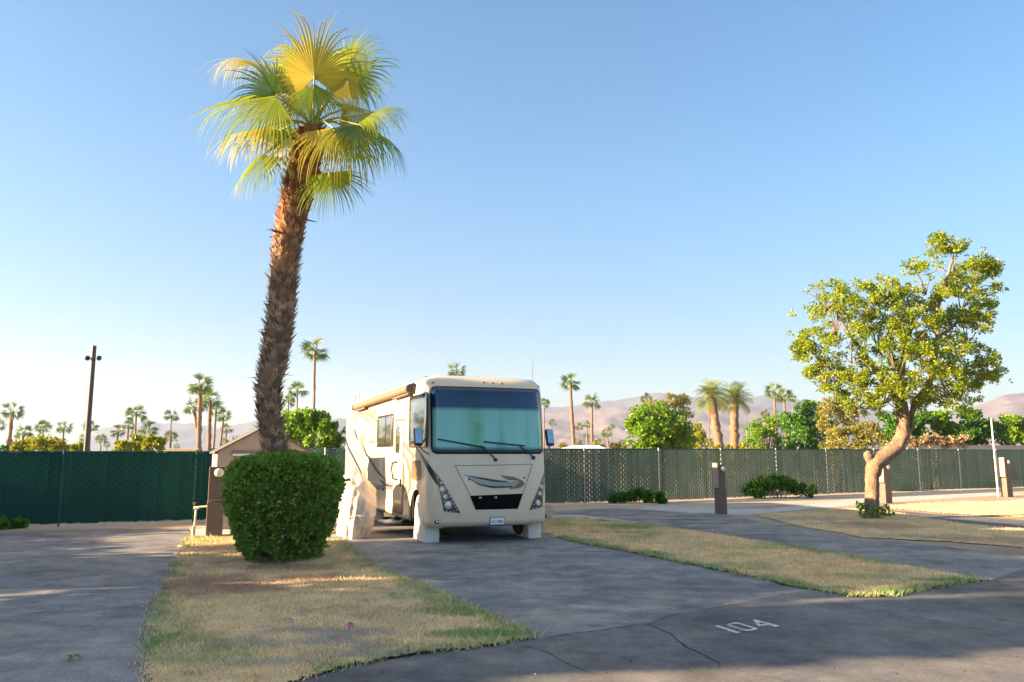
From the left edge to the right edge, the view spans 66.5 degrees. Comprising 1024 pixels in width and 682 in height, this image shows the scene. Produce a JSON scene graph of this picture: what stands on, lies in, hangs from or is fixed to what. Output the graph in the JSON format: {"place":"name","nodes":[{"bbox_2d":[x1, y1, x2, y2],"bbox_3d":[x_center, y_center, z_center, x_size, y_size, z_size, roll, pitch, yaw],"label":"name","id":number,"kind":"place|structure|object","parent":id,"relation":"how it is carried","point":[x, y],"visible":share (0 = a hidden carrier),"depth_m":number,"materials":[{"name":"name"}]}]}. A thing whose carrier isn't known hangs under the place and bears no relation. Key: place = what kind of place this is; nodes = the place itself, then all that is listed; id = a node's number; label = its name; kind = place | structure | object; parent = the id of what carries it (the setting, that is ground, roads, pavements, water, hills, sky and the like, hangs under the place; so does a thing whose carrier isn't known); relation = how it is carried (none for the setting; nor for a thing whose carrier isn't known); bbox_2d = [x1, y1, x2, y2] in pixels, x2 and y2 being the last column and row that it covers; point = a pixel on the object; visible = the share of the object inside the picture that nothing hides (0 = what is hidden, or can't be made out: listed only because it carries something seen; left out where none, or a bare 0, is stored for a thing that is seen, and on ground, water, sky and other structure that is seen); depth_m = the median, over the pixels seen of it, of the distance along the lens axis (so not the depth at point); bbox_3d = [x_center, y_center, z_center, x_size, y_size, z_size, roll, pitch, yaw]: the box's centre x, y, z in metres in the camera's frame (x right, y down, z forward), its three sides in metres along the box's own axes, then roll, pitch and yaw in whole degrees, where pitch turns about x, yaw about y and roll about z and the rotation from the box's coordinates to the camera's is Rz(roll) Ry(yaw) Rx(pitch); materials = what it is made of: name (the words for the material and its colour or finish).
{"place":"outdoors","nodes":[
{"label":"outdoors","id":0,"kind":"place"},
{"bbox_2d":[0,520,205,530],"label":"sandy path","id":1,"kind":"structure","parent":0,"point":[202,523],"depth_m":19.29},
{"bbox_2d":[156,449,198,452],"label":"boundary wall","id":2,"kind":"structure","parent":0,"point":[180,450],"depth_m":59.33,"materials":[{"name":"paint"}]},
{"bbox_2d":[190,528,230,536],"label":"concrete path","id":3,"kind":"structure","parent":0,"point":[202,531],"depth_m":17.75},
{"bbox_2d":[205,467,224,536],"bbox_3d":[-6.460,3.491,17.018,0.342,1.480,0.360,3,-9,-21],"label":"utility pedestal","id":4,"kind":"object","parent":3,"relation":"on","point":[214,521],"visible":0.84,"depth_m":16.89,"materials":[{"name":"paint"}]},
{"bbox_2d":[127,535,547,681],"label":"dry grass","id":5,"kind":"structure","parent":0,"point":[349,551],"depth_m":8.44,"materials":[{"name":"plant"}]},
{"bbox_2d":[219,449,350,562],"bbox_3d":[-3.854,2.762,13.203,2.218,1.878,2.150,0,-8,0],"label":"clipped hedge","id":6,"kind":"object","parent":5,"relation":"on","point":[317,481],"visible":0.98,"depth_m":12.51,"materials":[{"name":"green plant"}]},
{"bbox_2d":[186,6,410,560],"bbox_3d":[-3.754,-1.223,13.911,4.173,9.995,2.302,0,-8,0],"label":"fan palm tree","id":7,"kind":"object","parent":5,"relation":"on","point":[305,179],"visible":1,"depth_m":13.72,"materials":[{"name":"green plant"}]},
{"bbox_2d":[36,393,954,450],"bbox_3d":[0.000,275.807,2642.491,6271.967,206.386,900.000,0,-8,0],"label":"mountains","id":8,"kind":"structure","parent":0,"point":[186,438],"depth_m":2604.04,"materials":[{"name":"stone"}]},
{"bbox_2d":[0,453,1023,678],"bbox_3d":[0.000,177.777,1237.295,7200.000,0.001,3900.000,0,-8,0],"label":"ground","id":9,"kind":"structure","parent":0,"point":[1004,549],"depth_m":21.36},
{"bbox_2d":[0,418,7,430],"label":"palm tree","id":10,"kind":"object","parent":9,"relation":"on","point":[1,423],"visible":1,"depth_m":186.52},
{"bbox_2d":[0,444,9,450],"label":"round bush","id":11,"kind":"object","parent":9,"relation":"on","point":[3,447],"visible":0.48,"depth_m":45.67,"materials":[{"name":"green plant"}]},
{"bbox_2d":[0,400,25,448],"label":"palm tree","id":12,"kind":"object","parent":9,"relation":"on","point":[9,440],"visible":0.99,"depth_m":136.35,"materials":[{"name":"plant"}]},
{"bbox_2d":[0,515,30,529],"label":"shrub","id":13,"kind":"object","parent":9,"relation":"on","point":[18,522],"visible":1,"depth_m":18.45,"materials":[{"name":"green plant"}]},
{"bbox_2d":[13,423,35,439],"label":"palm tree","id":14,"kind":"object","parent":9,"relation":"on","point":[24,434],"visible":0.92,"depth_m":170.29,"materials":[{"name":"plant"}]},
{"bbox_2d":[9,433,70,452],"bbox_3d":[-26.967,6.707,44.549,3.465,2.875,1.415,0,-8,0],"label":"round bush","id":15,"kind":"object","parent":9,"relation":"on","point":[40,443],"visible":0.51,"depth_m":44.43,"materials":[{"name":"yellow plant"}]},
{"bbox_2d":[33,419,53,435],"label":"palm tree","id":16,"kind":"object","parent":9,"relation":"on","point":[43,428],"visible":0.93,"depth_m":185.86,"materials":[{"name":"plant"}]},
{"bbox_2d":[55,420,73,439],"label":"palm tree","id":17,"kind":"object","parent":9,"relation":"on","point":[59,429],"visible":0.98,"depth_m":185.91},
{"bbox_2d":[70,441,90,450],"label":"round bush","id":18,"kind":"object","parent":9,"relation":"on","point":[78,446],"visible":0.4,"depth_m":47.42,"materials":[{"name":"yellow plant"}]},
{"bbox_2d":[82,420,100,446],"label":"palm tree","id":19,"kind":"object","parent":9,"relation":"on","point":[93,426],"visible":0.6,"depth_m":194.56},
{"bbox_2d":[83,346,101,450],"bbox_3d":[-18.900,3.460,34.837,0.760,6.558,0.295,0,-8,0],"label":"utility pole","id":20,"kind":"object","parent":9,"relation":"on","point":[93,357],"visible":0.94,"depth_m":34.92,"materials":[{"name":"paint"}]},
{"bbox_2d":[95,434,107,450],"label":"palm tree","id":21,"kind":"object","parent":9,"relation":"on","point":[103,436],"visible":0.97,"depth_m":255.24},
{"bbox_2d":[109,424,125,445],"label":"palm tree","id":22,"kind":"object","parent":9,"relation":"on","point":[116,433],"visible":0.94,"depth_m":194.57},
{"bbox_2d":[111,433,144,450],"bbox_3d":[-25.272,7.595,51.463,2.205,3.065,1.303,3,-9,-22],"label":"round bush","id":23,"kind":"object","parent":9,"relation":"on","point":[125,445],"visible":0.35,"depth_m":51.32,"materials":[{"name":"yellow plant"}]},
{"bbox_2d":[121,420,134,440],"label":"palm tree","id":24,"kind":"object","parent":9,"relation":"on","point":[131,428],"visible":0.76,"depth_m":227.00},
{"bbox_2d":[124,403,147,441],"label":"palm tree","id":25,"kind":"object","parent":9,"relation":"on","point":[130,411],"visible":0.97,"depth_m":141.18,"materials":[{"name":"plant"}]},
{"bbox_2d":[137,419,158,435],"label":"palm tree","id":26,"kind":"object","parent":9,"relation":"on","point":[149,424],"visible":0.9,"depth_m":163.41,"materials":[{"name":"plant"}]},
{"bbox_2d":[136,433,166,452],"bbox_3d":[-23.804,7.581,51.465,2.061,3.092,1.487,0,-8,0],"label":"round bush","id":27,"kind":"object","parent":9,"relation":"on","point":[158,444],"visible":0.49,"depth_m":51.39,"materials":[{"name":"yellow plant"}]},
{"bbox_2d":[0,527,307,681],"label":"pavement pad","id":28,"kind":"object","parent":9,"relation":"on","point":[64,573],"visible":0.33,"depth_m":9.60,"materials":[{"name":"concrete"}]},
{"bbox_2d":[62,654,81,659],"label":"fallen leaf","id":29,"kind":"object","parent":28,"relation":"on","point":[71,656],"visible":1,"depth_m":6.81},
{"bbox_2d":[0,450,315,526],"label":"slatted fence","id":30,"kind":"object","parent":9,"relation":"on","point":[53,487],"visible":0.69,"depth_m":19.57,"materials":[{"name":"green metal"}]},
{"bbox_2d":[163,409,179,448],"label":"palm tree","id":31,"kind":"object","parent":9,"relation":"on","point":[169,416],"visible":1,"depth_m":204.81,"materials":[{"name":"plant"}]},
{"bbox_2d":[164,430,178,448],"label":"palm tree","id":32,"kind":"object","parent":9,"relation":"on","point":[167,433],"visible":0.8,"depth_m":214.99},
{"bbox_2d":[182,396,205,450],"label":"palm tree","id":33,"kind":"object","parent":9,"relation":"on","point":[188,410],"visible":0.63,"depth_m":146.14,"materials":[{"name":"plant"}]},
{"bbox_2d":[192,502,206,536],"bbox_3d":[-6.723,3.853,16.858,0.387,0.720,0.075,0,-8,0],"label":"water pipe","id":34,"kind":"object","parent":9,"relation":"on","point":[195,508],"visible":0.92,"depth_m":16.85,"materials":[{"name":"plastic"}]},
{"bbox_2d":[186,373,213,450],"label":"palm tree","id":35,"kind":"object","parent":9,"relation":"on","point":[200,389],"visible":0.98,"depth_m":117.18,"materials":[{"name":"plant"}]},
{"bbox_2d":[196,387,223,450],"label":"palm tree","id":36,"kind":"object","parent":9,"relation":"on","point":[208,406],"visible":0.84,"depth_m":120.50,"materials":[{"name":"plant"}]},
{"bbox_2d":[207,401,224,447],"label":"palm tree","id":37,"kind":"object","parent":9,"relation":"on","point":[219,413],"visible":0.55,"depth_m":170.49,"materials":[{"name":"plant"}]},
{"bbox_2d":[216,409,232,446],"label":"palm tree","id":38,"kind":"object","parent":9,"relation":"on","point":[221,418],"visible":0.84,"depth_m":185.78,"materials":[{"name":"plant"}]},
{"bbox_2d":[219,423,232,443],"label":"palm tree","id":39,"kind":"object","parent":9,"relation":"on","point":[226,425],"visible":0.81,"depth_m":240.16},
{"bbox_2d":[209,427,312,528],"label":"storage shed","id":40,"kind":"structure","parent":9,"relation":"on","point":[225,455],"depth_m":18.70,"materials":[{"name":"brown plastic"}]},
{"bbox_2d":[282,395,295,410],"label":"palm tree","id":41,"kind":"object","parent":9,"relation":"on","point":[288,400],"visible":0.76,"depth_m":205.32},
{"bbox_2d":[287,380,308,410],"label":"palm tree","id":42,"kind":"object","parent":9,"relation":"on","point":[296,393],"visible":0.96,"depth_m":152.17,"materials":[{"name":"plant"}]},
{"bbox_2d":[281,406,345,454],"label":"round tree","id":43,"kind":"object","parent":9,"relation":"on","point":[307,426],"visible":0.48,"depth_m":41.46,"materials":[{"name":"green plant"}]},
{"bbox_2d":[299,336,330,447],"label":"palm tree","id":44,"kind":"object","parent":9,"relation":"on","point":[320,356],"visible":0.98,"depth_m":100.86,"materials":[{"name":"plant"}]},
{"bbox_2d":[447,361,466,375],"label":"palm tree","id":45,"kind":"object","parent":9,"relation":"on","point":[451,372],"visible":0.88,"depth_m":152.84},
{"bbox_2d":[541,396,550,447],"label":"palm tree","id":46,"kind":"object","parent":9,"relation":"on","point":[546,403],"visible":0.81,"depth_m":241.20,"materials":[{"name":"plant"}]},
{"bbox_2d":[548,419,556,447],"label":"palm tree","id":47,"kind":"object","parent":9,"relation":"on","point":[551,423],"visible":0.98,"depth_m":341.01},
{"bbox_2d":[559,372,581,444],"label":"palm tree","id":48,"kind":"object","parent":9,"relation":"on","point":[564,378],"visible":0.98,"depth_m":136.87,"materials":[{"name":"plant"}]},
{"bbox_2d":[326,512,826,656],"bbox_3d":[-1.257,4.127,16.291,7.910,0.001,20.537,2,-8,-15],"label":"pavement pad","id":49,"kind":"object","parent":9,"relation":"on","point":[563,597],"visible":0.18,"depth_m":11.18,"materials":[{"name":"concrete"}]},
{"bbox_2d":[336,471,376,538],"bbox_3d":[-3.496,3.581,17.270,0.918,1.372,2.088,2,-8,-17],"label":"covered bicycle","id":50,"kind":"object","parent":49,"relation":"on","point":[357,514],"visible":0.8,"depth_m":16.46,"materials":[{"name":"fabric"}]},
{"bbox_2d":[345,373,553,542],"bbox_3d":[-2.402,2.854,20.709,3.104,3.780,10.535,3,-9,-21],"label":"motorhome","id":51,"kind":"object","parent":49,"relation":"on","point":[429,456],"visible":0.98,"depth_m":16.14,"materials":[{"name":"beige paint"}]},
{"bbox_2d":[377,414,393,446],"bbox_3d":[-3.171,2.247,19.497,0.035,0.791,1.939,3,-9,-21],"label":"side window","id":52,"kind":"structure","parent":51,"relation":"in","point":[385,423],"depth_m":19.36,"materials":[{"name":"clear glass"}]},
{"bbox_2d":[392,418,403,514],"bbox_3d":[-2.620,2.863,17.933,0.055,2.141,1.030,3,-9,-21],"label":"entry door","id":53,"kind":"structure","parent":51,"relation":"in","point":[398,452],"depth_m":17.86,"materials":[{"name":"beige paint"}]},
{"bbox_2d":[408,392,427,447],"bbox_3d":[-1.983,1.681,16.424,0.028,1.113,1.553,3,-9,-21],"label":"cab window","id":54,"kind":"structure","parent":51,"relation":"in","point":[418,404],"depth_m":16.33,"materials":[{"name":"clear glass"}]},
{"bbox_2d":[575,423,583,429],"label":"palm tree","id":55,"kind":"object","parent":9,"relation":"on","point":[580,424],"visible":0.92,"depth_m":314.82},
{"bbox_2d":[551,445,611,475],"bbox_3d":[5.113,9.083,59.312,4.328,2.316,6.600,0,-8,0],"label":"bungalow","id":56,"kind":"object","parent":9,"relation":"on","point":[585,446],"visible":0.12,"depth_m":58.72,"materials":[{"name":"paint"}]},
{"bbox_2d":[583,421,590,444],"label":"palm tree","id":57,"kind":"object","parent":9,"relation":"on","point":[587,426],"visible":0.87,"depth_m":340.57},
{"bbox_2d":[582,393,601,442],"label":"palm tree","id":58,"kind":"object","parent":9,"relation":"on","point":[592,403],"visible":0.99,"depth_m":163.90,"materials":[{"name":"plant"}]},
{"bbox_2d":[558,438,626,456],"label":"bush","id":59,"kind":"object","parent":9,"relation":"on","point":[596,440],"visible":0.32,"depth_m":88.94,"materials":[{"name":"yellow plant"}]},
{"bbox_2d":[601,427,612,447],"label":"palm tree","id":60,"kind":"object","parent":9,"relation":"on","point":[606,433],"visible":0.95,"depth_m":255.16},
{"bbox_2d":[607,423,615,449],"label":"palm tree","id":61,"kind":"object","parent":9,"relation":"on","point":[610,426],"visible":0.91,"depth_m":371.57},
{"bbox_2d":[208,447,1023,503],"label":"slatted fence","id":62,"kind":"object","parent":9,"relation":"on","point":[681,472],"visible":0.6,"depth_m":30.57,"materials":[{"name":"green metal"}]},
{"bbox_2d":[607,486,668,503],"bbox_3d":[4.441,5.515,27.838,2.170,0.676,1.304,0,-8,0],"label":"shrub","id":63,"kind":"object","parent":9,"relation":"on","point":[647,496],"visible":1,"depth_m":27.65,"materials":[{"name":"green plant"}]},
{"bbox_2d":[640,393,652,402],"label":"palm tree","id":64,"kind":"object","parent":9,"relation":"on","point":[646,397],"visible":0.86,"depth_m":241.94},
{"bbox_2d":[624,392,694,449],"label":"tamarisk tree","id":65,"kind":"object","parent":9,"relation":"on","point":[676,402],"visible":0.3,"depth_m":74.63,"materials":[{"name":"yellow plant"}]},
{"bbox_2d":[622,401,698,472],"bbox_3d":[10.466,6.924,54.672,5.469,5.609,3.214,0,-8,0],"label":"trimmed tree","id":66,"kind":"object","parent":9,"relation":"on","point":[668,428],"visible":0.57,"depth_m":54.16,"materials":[{"name":"green plant"}]},
{"bbox_2d":[692,421,713,471],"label":"yellow tree","id":67,"kind":"object","parent":9,"relation":"on","point":[700,434],"visible":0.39,"depth_m":64.27,"materials":[{"name":"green plant"}]},
{"bbox_2d":[706,409,709,448],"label":"palm tree","id":68,"kind":"object","parent":9,"relation":"on","point":[709,428],"visible":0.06,"depth_m":485.11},
{"bbox_2d":[693,378,731,448],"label":"palm tree","id":69,"kind":"object","parent":9,"relation":"on","point":[711,392],"visible":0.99,"depth_m":109.13,"materials":[{"name":"plant"}]},
{"bbox_2d":[711,442,755,471],"bbox_3d":[17.528,9.205,61.289,3.797,2.645,1.116,0,-8,0],"label":"bush","id":70,"kind":"object","parent":9,"relation":"on","point":[729,446],"visible":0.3,"depth_m":61.28,"materials":[{"name":"yellow plant"}]},
{"bbox_2d":[718,380,753,457],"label":"palm tree","id":71,"kind":"object","parent":9,"relation":"on","point":[735,401],"visible":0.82,"depth_m":112.95,"materials":[{"name":"plant"}]},
{"bbox_2d":[759,409,770,446],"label":"palm tree","id":72,"kind":"object","parent":9,"relation":"on","point":[763,412],"visible":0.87,"depth_m":272.93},
{"bbox_2d":[742,412,797,475],"bbox_3d":[19.637,7.874,59.614,4.178,5.096,2.730,0,-8,0],"label":"acacia tree","id":73,"kind":"object","parent":9,"relation":"on","point":[760,431],"visible":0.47,"depth_m":59.29,"materials":[{"name":"green plant"}]},
{"bbox_2d":[764,381,784,431],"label":"palm tree","id":74,"kind":"object","parent":9,"relation":"on","point":[768,394],"visible":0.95,"depth_m":158.32,"materials":[{"name":"plant"}]},
{"bbox_2d":[739,473,817,497],"bbox_3d":[10.372,5.756,30.874,3.265,1.087,1.188,-1,-8,4],"label":"shrub","id":75,"kind":"object","parent":9,"relation":"on","point":[767,484],"visible":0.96,"depth_m":30.68,"materials":[{"name":"green plant"}]},
{"bbox_2d":[776,386,793,444],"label":"palm tree","id":76,"kind":"object","parent":9,"relation":"on","point":[784,396],"visible":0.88,"depth_m":164.29,"materials":[{"name":"plant"}]},
{"bbox_2d":[553,508,1023,592],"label":"pavement pad","id":77,"kind":"object","parent":9,"relation":"on","point":[989,565],"visible":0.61,"depth_m":15.61,"materials":[{"name":"concrete"}]},
{"bbox_2d":[788,394,796,453],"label":"palm tree","id":78,"kind":"object","parent":9,"relation":"on","point":[794,399],"visible":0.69,"depth_m":315.88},
{"bbox_2d":[779,399,837,473],"bbox_3d":[21.986,7.101,57.371,4.592,5.849,3.065,0,-8,0],"label":"dark tree","id":79,"kind":"object","parent":9,"relation":"on","point":[809,434],"visible":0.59,"depth_m":57.09,"materials":[{"name":"green plant"}]},
{"bbox_2d":[815,396,860,471],"bbox_3d":[21.662,6.309,51.508,3.080,5.622,2.143,0,-8,0],"label":"tamarisk tree","id":80,"kind":"object","parent":9,"relation":"on","point":[824,413],"visible":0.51,"depth_m":51.53,"materials":[{"name":"yellow plant"}]},
{"bbox_2d":[825,419,887,478],"bbox_3d":[21.892,6.896,49.638,3.773,3.934,2.033,0,-8,0],"label":"tamarisk tree","id":81,"kind":"object","parent":9,"relation":"on","point":[864,438],"visible":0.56,"depth_m":49.65,"materials":[{"name":"yellow plant"}]},
{"bbox_2d":[879,465,891,503],"bbox_3d":[13.283,5.049,27.803,0.341,1.432,0.323,3,-9,-21],"label":"utility pedestal","id":82,"kind":"object","parent":9,"relation":"on","point":[885,489],"visible":0.77,"depth_m":27.71,"materials":[{"name":"paint"}]},
{"bbox_2d":[875,409,936,472],"bbox_3d":[28.196,7.274,55.586,4.657,4.861,2.692,0,-8,0],"label":"round tree","id":83,"kind":"object","parent":9,"relation":"on","point":[889,421],"visible":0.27,"depth_m":55.55,"materials":[{"name":"green plant"}]},
{"bbox_2d":[904,432,971,481],"bbox_3d":[25.282,6.927,46.538,4.172,3.000,1.097,0,-8,0],"label":"dry hedge","id":84,"kind":"object","parent":9,"relation":"on","point":[931,440],"visible":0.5,"depth_m":46.49,"materials":[{"name":"orange plant"}]},
{"bbox_2d":[921,408,966,444],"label":"round tree","id":85,"kind":"object","parent":9,"relation":"on","point":[945,425],"visible":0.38,"depth_m":56.22,"materials":[{"name":"green plant"}]},
{"bbox_2d":[886,510,1023,528],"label":"pavement pad","id":86,"kind":"object","parent":9,"relation":"on","point":[1010,523],"visible":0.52,"depth_m":20.67,"materials":[{"name":"concrete"}]},
{"bbox_2d":[954,405,999,444],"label":"round tree","id":87,"kind":"object","parent":9,"relation":"on","point":[979,432],"visible":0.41,"depth_m":56.14,"materials":[{"name":"green plant"}]},
{"bbox_2d":[990,418,998,496],"bbox_3d":[19.727,4.752,31.911,0.090,3.176,0.072,0,-8,0],"label":"white pole","id":88,"kind":"object","parent":9,"relation":"on","point":[994,458],"visible":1,"depth_m":31.88,"materials":[{"name":"metal"}]},
{"bbox_2d":[997,457,1012,496],"bbox_3d":[20.091,5.539,31.773,0.357,1.580,0.339,3,-9,-21],"label":"utility pedestal","id":89,"kind":"object","parent":9,"relation":"on","point":[1005,483],"visible":1,"depth_m":31.71,"materials":[{"name":"paint"}]},
{"bbox_2d":[987,414,1023,446],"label":"round tree","id":90,"kind":"object","parent":9,"relation":"on","point":[1009,428],"visible":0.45,"depth_m":56.17,"materials":[{"name":"green plant"}]},
{"bbox_2d":[0,0,1023,447],"label":"sky","id":91,"kind":"structure","parent":0,"point":[631,198],"materials":[{"name":"blue"}]},
{"bbox_2d":[552,515,637,522],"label":"concrete path","id":92,"kind":"structure","parent":0,"point":[574,516],"depth_m":21.86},
{"bbox_2d":[302,568,1023,681],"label":"road","id":93,"kind":"structure","parent":0,"point":[861,644],"depth_m":7.16,"materials":[{"name":"asphalt"}]},
{"bbox_2d":[4,538,1020,677],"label":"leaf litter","id":94,"kind":"object","parent":93,"relation":"on","point":[630,628],"visible":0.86,"depth_m":7.88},
{"bbox_2d":[646,623,719,666],"bbox_3d":[1.605,2.846,7.369,0.086,0.001,1.713,1,-8,-10],"label":"road crack","id":95,"kind":"object","parent":93,"relation":"on","point":[683,644],"visible":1,"depth_m":7.22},
{"bbox_2d":[650,605,731,622],"bbox_3d":[1.968,3.040,8.730,1.548,0.001,0.136,7,-11,-39],"label":"road crack","id":96,"kind":"object","parent":93,"relation":"on","point":[684,612],"visible":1,"depth_m":8.75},
{"bbox_2d":[716,620,778,632],"bbox_3d":[2.419,2.944,8.068,0.667,0.001,0.375,5,-9,-30],"label":"road marking","id":97,"kind":"object","parent":93,"relation":"on","point":[757,622],"visible":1,"depth_m":8.09,"materials":[{"name":"paint"}]},
{"bbox_2d":[832,603,1012,634],"bbox_3d":[4.374,3.011,8.528,0.103,0.001,2.046,6,-10,-35],"label":"road crack","id":98,"kind":"object","parent":93,"relation":"on","point":[918,617],"visible":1,"depth_m":8.49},
{"bbox_2d":[541,515,995,596],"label":"dry grass","id":99,"kind":"structure","parent":0,"point":[911,587],"depth_m":13.09,"materials":[{"name":"plant"}]},
{"bbox_2d":[542,393,1023,451],"bbox_3d":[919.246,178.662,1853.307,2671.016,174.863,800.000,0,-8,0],"label":"foothills","id":100,"kind":"structure","parent":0,"point":[994,409],"depth_m":1782.71,"materials":[{"name":"stone"}]},
{"bbox_2d":[550,487,1023,510],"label":"sandy path","id":101,"kind":"structure","parent":0,"point":[744,502],"depth_m":28.67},
{"bbox_2d":[641,491,996,514],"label":"concrete path","id":102,"kind":"structure","parent":0,"point":[731,511],"depth_m":26.01,"materials":[{"name":"concrete"}]},
{"bbox_2d":[712,463,726,513],"bbox_3d":[6.116,4.335,22.950,0.308,1.479,0.290,3,-9,-21],"label":"utility pedestal","id":103,"kind":"object","parent":102,"relation":"on","point":[719,486],"visible":0.99,"depth_m":22.89,"materials":[{"name":"paint"}]},
{"bbox_2d":[755,507,1023,547],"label":"dry grass","id":104,"kind":"structure","parent":0,"point":[821,513],"depth_m":18.87,"materials":[{"name":"plant"}]},
{"bbox_2d":[786,230,1012,518],"bbox_3d":[10.770,0.884,21.898,6.034,8.252,3.919,3,-9,-22],"label":"shade tree","id":105,"kind":"object","parent":104,"relation":"on","point":[896,388],"visible":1,"depth_m":21.71,"materials":[{"name":"green plant"}]},
{"bbox_2d":[889,500,1023,517],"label":"dry grass","id":106,"kind":"structure","parent":0,"point":[970,504],"depth_m":25.18,"materials":[{"name":"plant"}]},
{"bbox_2d":[906,445,1023,480],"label":"boundary wall","id":107,"kind":"structure","parent":0,"point":[1017,447],"depth_m":50.85,"materials":[{"name":"paint"}]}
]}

